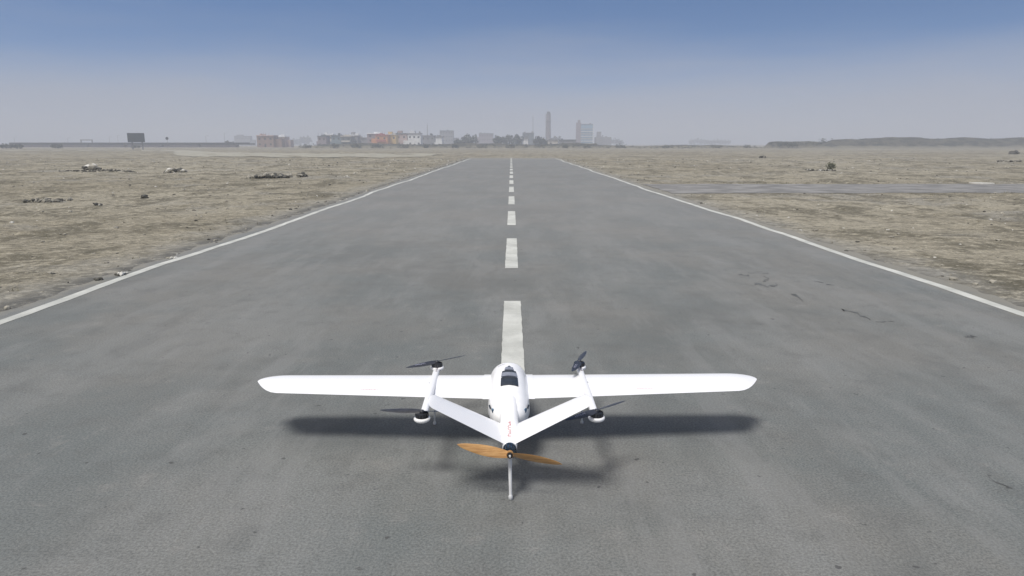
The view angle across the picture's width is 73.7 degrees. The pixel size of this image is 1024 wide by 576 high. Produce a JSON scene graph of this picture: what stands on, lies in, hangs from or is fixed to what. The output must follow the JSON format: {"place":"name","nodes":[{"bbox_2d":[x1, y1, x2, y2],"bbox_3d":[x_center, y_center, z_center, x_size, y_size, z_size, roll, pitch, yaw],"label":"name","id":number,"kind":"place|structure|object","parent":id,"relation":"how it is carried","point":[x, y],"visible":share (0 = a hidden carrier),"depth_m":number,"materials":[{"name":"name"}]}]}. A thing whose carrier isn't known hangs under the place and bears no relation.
{"place":"outdoors","nodes":[
{"label":"outdoors","id":0,"kind":"place"},
{"bbox_2d":[6,150,435,157],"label":"dirt track","id":1,"kind":"structure","parent":0,"point":[223,154],"depth_m":127.94,"materials":[{"name":"beige soil"}]},
{"bbox_2d":[0,144,1023,311],"bbox_3d":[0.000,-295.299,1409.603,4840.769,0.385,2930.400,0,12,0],"label":"ground","id":2,"kind":"structure","parent":0,"point":[941,230],"depth_m":25.55,"materials":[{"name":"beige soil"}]},
{"bbox_2d":[0,143,23,148],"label":"hedge","id":3,"kind":"object","parent":2,"relation":"on","point":[10,146],"visible":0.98,"depth_m":293.44,"materials":[{"name":"green plant"}]},
{"bbox_2d":[23,197,72,202],"bbox_3d":[-16.047,-3.060,23.767,1.123,0.241,1.862,0,12,0],"label":"stone patch","id":4,"kind":"object","parent":2,"relation":"on","point":[45,200],"visible":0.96,"depth_m":23.34,"materials":[{"name":"grey stone"}]},
{"bbox_2d":[50,143,62,147],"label":"bush","id":5,"kind":"object","parent":2,"relation":"on","point":[56,145],"visible":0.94,"depth_m":312.69,"materials":[{"name":"green plant"}]},
{"bbox_2d":[82,163,101,170],"bbox_3d":[-31.517,-9.055,51.268,1.437,0.626,0.832,0,12,0],"label":"rubble heap","id":6,"kind":"object","parent":2,"relation":"on","point":[93,166],"visible":0.86,"depth_m":51.04,"materials":[{"name":"stone"}]},
{"bbox_2d":[59,169,134,171],"bbox_3d":[-29.927,-8.456,49.333,5.695,0.331,0.707,0,12,0],"label":"debris row","id":7,"kind":"object","parent":2,"relation":"on","point":[112,170],"visible":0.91,"depth_m":49.20,"materials":[{"name":"stone"}]},
{"bbox_2d":[9,143,254,146],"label":"raised road","id":8,"kind":"structure","parent":2,"relation":"on","point":[138,144],"depth_m":419.82,"materials":[{"name":"concrete"}]},
{"bbox_2d":[127,133,144,149],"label":"billboard","id":9,"kind":"object","parent":2,"relation":"on","point":[135,137],"visible":1,"depth_m":244.07,"materials":[{"name":"metal"}]},
{"bbox_2d":[163,167,187,172],"bbox_3d":[-24.758,-8.620,50.314,1.701,0.504,1.012,0,12,0],"label":"rubble heap","id":10,"kind":"object","parent":2,"relation":"on","point":[171,170],"visible":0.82,"depth_m":49.99,"materials":[{"name":"stone"}]},
{"bbox_2d":[234,135,255,145],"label":"house","id":11,"kind":"structure","parent":2,"relation":"on","point":[242,139],"depth_m":879.97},
{"bbox_2d":[246,172,292,178],"bbox_3d":[-14.724,-6.835,41.488,2.534,0.450,1.683,0,12,0],"label":"scrub mound","id":12,"kind":"object","parent":2,"relation":"on","point":[268,175],"visible":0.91,"depth_m":40.95,"materials":[{"name":"grey plant"}]},
{"bbox_2d":[256,134,284,146],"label":"house","id":13,"kind":"structure","parent":2,"relation":"on","point":[264,140],"depth_m":420.74,"materials":[{"name":"white concrete"}]},
{"bbox_2d":[278,135,293,146],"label":"house","id":14,"kind":"structure","parent":2,"relation":"on","point":[289,142],"depth_m":432.73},
{"bbox_2d":[290,138,299,144],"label":"tree","id":15,"kind":"object","parent":2,"relation":"on","point":[295,141],"visible":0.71,"depth_m":1073.54,"materials":[{"name":"green plant"}]},
{"bbox_2d":[296,172,307,176],"bbox_3d":[-12.776,-6.872,41.486,0.738,0.375,0.628,0,12,0],"label":"dark boulder","id":16,"kind":"object","parent":2,"relation":"on","point":[302,174],"visible":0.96,"depth_m":41.35,"materials":[{"name":"stone"}]},
{"bbox_2d":[298,135,312,144],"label":"tree","id":17,"kind":"object","parent":2,"relation":"on","point":[305,140],"visible":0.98,"depth_m":1071.90,"materials":[{"name":"green plant"}]},
{"bbox_2d":[316,134,329,144],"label":"house","id":18,"kind":"structure","parent":2,"relation":"on","point":[323,139],"depth_m":430.33,"materials":[{"name":"grey"}]},
{"bbox_2d":[330,133,343,143],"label":"house","id":19,"kind":"structure","parent":2,"relation":"on","point":[335,139],"depth_m":444.68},
{"bbox_2d":[340,134,356,143],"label":"house","id":20,"kind":"structure","parent":2,"relation":"on","point":[347,139],"depth_m":429.95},
{"bbox_2d":[350,132,360,142],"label":"house","id":21,"kind":"structure","parent":2,"relation":"on","point":[357,137],"depth_m":440.91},
{"bbox_2d":[361,136,366,142],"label":"house","id":22,"kind":"structure","parent":2,"relation":"on","point":[363,139],"depth_m":459.40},
{"bbox_2d":[367,132,380,142],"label":"house","id":23,"kind":"structure","parent":2,"relation":"on","point":[370,136],"depth_m":429.57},
{"bbox_2d":[371,133,389,143],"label":"house","id":24,"kind":"structure","parent":2,"relation":"on","point":[381,138],"depth_m":421.28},
{"bbox_2d":[386,132,398,143],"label":"house","id":25,"kind":"structure","parent":2,"relation":"on","point":[393,138],"depth_m":430.21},
{"bbox_2d":[396,131,407,143],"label":"house","id":26,"kind":"structure","parent":2,"relation":"on","point":[402,136],"depth_m":444.48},
{"bbox_2d":[403,131,422,143],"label":"house","id":27,"kind":"structure","parent":2,"relation":"on","point":[414,137],"depth_m":439.86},
{"bbox_2d":[422,133,435,144],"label":"house","id":28,"kind":"structure","parent":2,"relation":"on","point":[430,139],"depth_m":488.58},
{"bbox_2d":[434,135,443,144],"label":"house","id":29,"kind":"structure","parent":2,"relation":"on","point":[439,139],"depth_m":420.43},
{"bbox_2d":[440,129,458,143],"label":"house","id":30,"kind":"structure","parent":2,"relation":"on","point":[448,137],"depth_m":683.61,"materials":[{"name":"white concrete"}]},
{"bbox_2d":[461,133,479,142],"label":"tree","id":31,"kind":"object","parent":2,"relation":"on","point":[469,139],"visible":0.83,"depth_m":457.61,"materials":[{"name":"green plant"}]},
{"bbox_2d":[476,132,493,143],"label":"house","id":32,"kind":"structure","parent":2,"relation":"on","point":[484,138],"depth_m":742.43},
{"bbox_2d":[492,135,504,143],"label":"building","id":33,"kind":"structure","parent":2,"relation":"on","point":[497,139],"depth_m":466.52,"materials":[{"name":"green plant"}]},
{"bbox_2d":[505,134,514,143],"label":"tree","id":34,"kind":"object","parent":2,"relation":"on","point":[508,138],"visible":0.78,"depth_m":487.39,"materials":[{"name":"green plant"}]},
{"bbox_2d":[3,155,1018,291],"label":"dry tufts","id":35,"kind":"object","parent":2,"relation":"on","point":[555,156],"visible":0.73,"depth_m":35.55,"materials":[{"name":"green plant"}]},
{"bbox_2d":[0,158,1023,575],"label":"runway","id":36,"kind":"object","parent":2,"relation":"on","point":[870,422],"visible":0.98,"depth_m":5.36,"materials":[{"name":"grey asphalt"}]},
{"bbox_2d":[114,271,127,275],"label":"verge stones","id":37,"kind":"object","parent":36,"relation":"on","point":[121,273],"visible":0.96,"depth_m":10.59,"materials":[{"name":"grey stone"}]},
{"bbox_2d":[258,351,756,499],"bbox_3d":[-0.022,0.765,4.590,3.526,0.608,1.613,0,12,-1],"label":"fixed wing drone","id":38,"kind":"object","parent":36,"relation":"on","point":[508,391],"visible":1,"depth_m":4.60,"materials":[{"name":"white plastic"}]},
{"bbox_2d":[513,134,523,143],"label":"tree","id":39,"kind":"object","parent":2,"relation":"on","point":[518,140],"visible":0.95,"depth_m":466.80,"materials":[{"name":"green plant"}]},
{"bbox_2d":[523,136,528,144],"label":"house","id":40,"kind":"structure","parent":2,"relation":"on","point":[526,138],"depth_m":415.67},
{"bbox_2d":[523,131,536,144],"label":"house","id":41,"kind":"structure","parent":2,"relation":"on","point":[531,137],"depth_m":625.02,"materials":[{"name":"grey concrete"}]},
{"bbox_2d":[302,143,762,147],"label":"embankment","id":42,"kind":"structure","parent":2,"relation":"on","point":[460,145],"depth_m":330.56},
{"bbox_2d":[533,136,544,144],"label":"tree","id":43,"kind":"object","parent":2,"relation":"on","point":[536,140],"visible":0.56,"depth_m":458.33,"materials":[{"name":"green plant"}]},
{"bbox_2d":[538,138,547,143],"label":"tree","id":44,"kind":"object","parent":2,"relation":"on","point":[544,142],"visible":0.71,"depth_m":429.88,"materials":[{"name":"green plant"}]},
{"bbox_2d":[545,112,550,139],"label":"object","id":45,"kind":"object","parent":2,"relation":"on","point":[548,127],"visible":0.88,"depth_m":738.03,"materials":[{"name":"brick"}]},
{"bbox_2d":[548,138,557,143],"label":"house","id":46,"kind":"structure","parent":2,"relation":"on","point":[551,141],"depth_m":420.56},
{"bbox_2d":[559,139,579,143],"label":"house","id":47,"kind":"structure","parent":2,"relation":"on","point":[566,141],"depth_m":439.99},
{"bbox_2d":[576,120,610,144],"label":"industrial building","id":48,"kind":"structure","parent":2,"relation":"on","point":[584,133],"depth_m":683.70,"materials":[{"name":"grey concrete"}]},
{"bbox_2d":[611,138,623,144],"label":"tree","id":49,"kind":"object","parent":2,"relation":"on","point":[615,141],"visible":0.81,"depth_m":976.02,"materials":[{"name":"green plant"}]},
{"bbox_2d":[298,138,993,147],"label":"hill scrub","id":50,"kind":"object","parent":2,"relation":"on","point":[603,146],"visible":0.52,"depth_m":326.05,"materials":[{"name":"green plant"}]},
{"bbox_2d":[688,138,707,144],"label":"tree","id":51,"kind":"object","parent":2,"relation":"on","point":[700,141],"visible":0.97,"depth_m":1269.79,"materials":[{"name":"green plant"}]},
{"bbox_2d":[706,139,730,144],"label":"tree","id":52,"kind":"object","parent":2,"relation":"on","point":[718,141],"visible":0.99,"depth_m":1173.03,"materials":[{"name":"green plant"}]},
{"bbox_2d":[777,141,799,147],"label":"tree","id":53,"kind":"object","parent":2,"relation":"on","point":[791,145],"visible":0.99,"depth_m":314.57,"materials":[{"name":"green plant"}]},
{"bbox_2d":[805,169,835,170],"bbox_3d":[23.193,-8.839,51.300,2.275,0.254,0.524,0,12,0],"label":"debris row","id":54,"kind":"object","parent":2,"relation":"on","point":[820,170],"visible":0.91,"depth_m":51.17,"materials":[{"name":"stone"}]},
{"bbox_2d":[825,162,835,169],"bbox_3d":[24.376,-9.334,52.272,0.797,0.769,0.806,3,12,12],"label":"scrub bush","id":55,"kind":"object","parent":2,"relation":"on","point":[830,165],"visible":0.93,"depth_m":52.15,"materials":[{"name":"plant"}]},
{"bbox_2d":[969,182,994,183],"bbox_3d":[24.038,-5.344,34.878,1.131,0.060,0.880,0,12,0],"label":"spilled lime","id":56,"kind":"object","parent":2,"relation":"on","point":[980,183],"visible":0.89,"depth_m":34.73,"materials":[{"name":"white stone"}]},
{"bbox_2d":[996,160,1020,161],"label":"earth ridge","id":57,"kind":"structure","parent":2,"relation":"on","point":[1009,161],"depth_m":76.77,"materials":[{"name":"soil"}]},
{"bbox_2d":[1008,150,1019,153],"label":"dark boulder","id":58,"kind":"object","parent":2,"relation":"on","point":[1014,152],"visible":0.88,"depth_m":137.26,"materials":[{"name":"stone"}]},
{"bbox_2d":[0,0,1023,143],"label":"sky","id":59,"kind":"structure","parent":0,"point":[181,71],"materials":[{"name":"blue"}]},
{"bbox_2d":[763,141,823,147],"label":"ridge","id":60,"kind":"structure","parent":0,"point":[801,145],"depth_m":319.97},
{"bbox_2d":[644,184,1023,193],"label":"side track","id":61,"kind":"structure","parent":0,"point":[836,188],"depth_m":31.09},
{"bbox_2d":[814,137,1023,148],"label":"ridge","id":62,"kind":"structure","parent":0,"point":[927,143],"depth_m":306.85,"materials":[{"name":"grey"}]}
]}

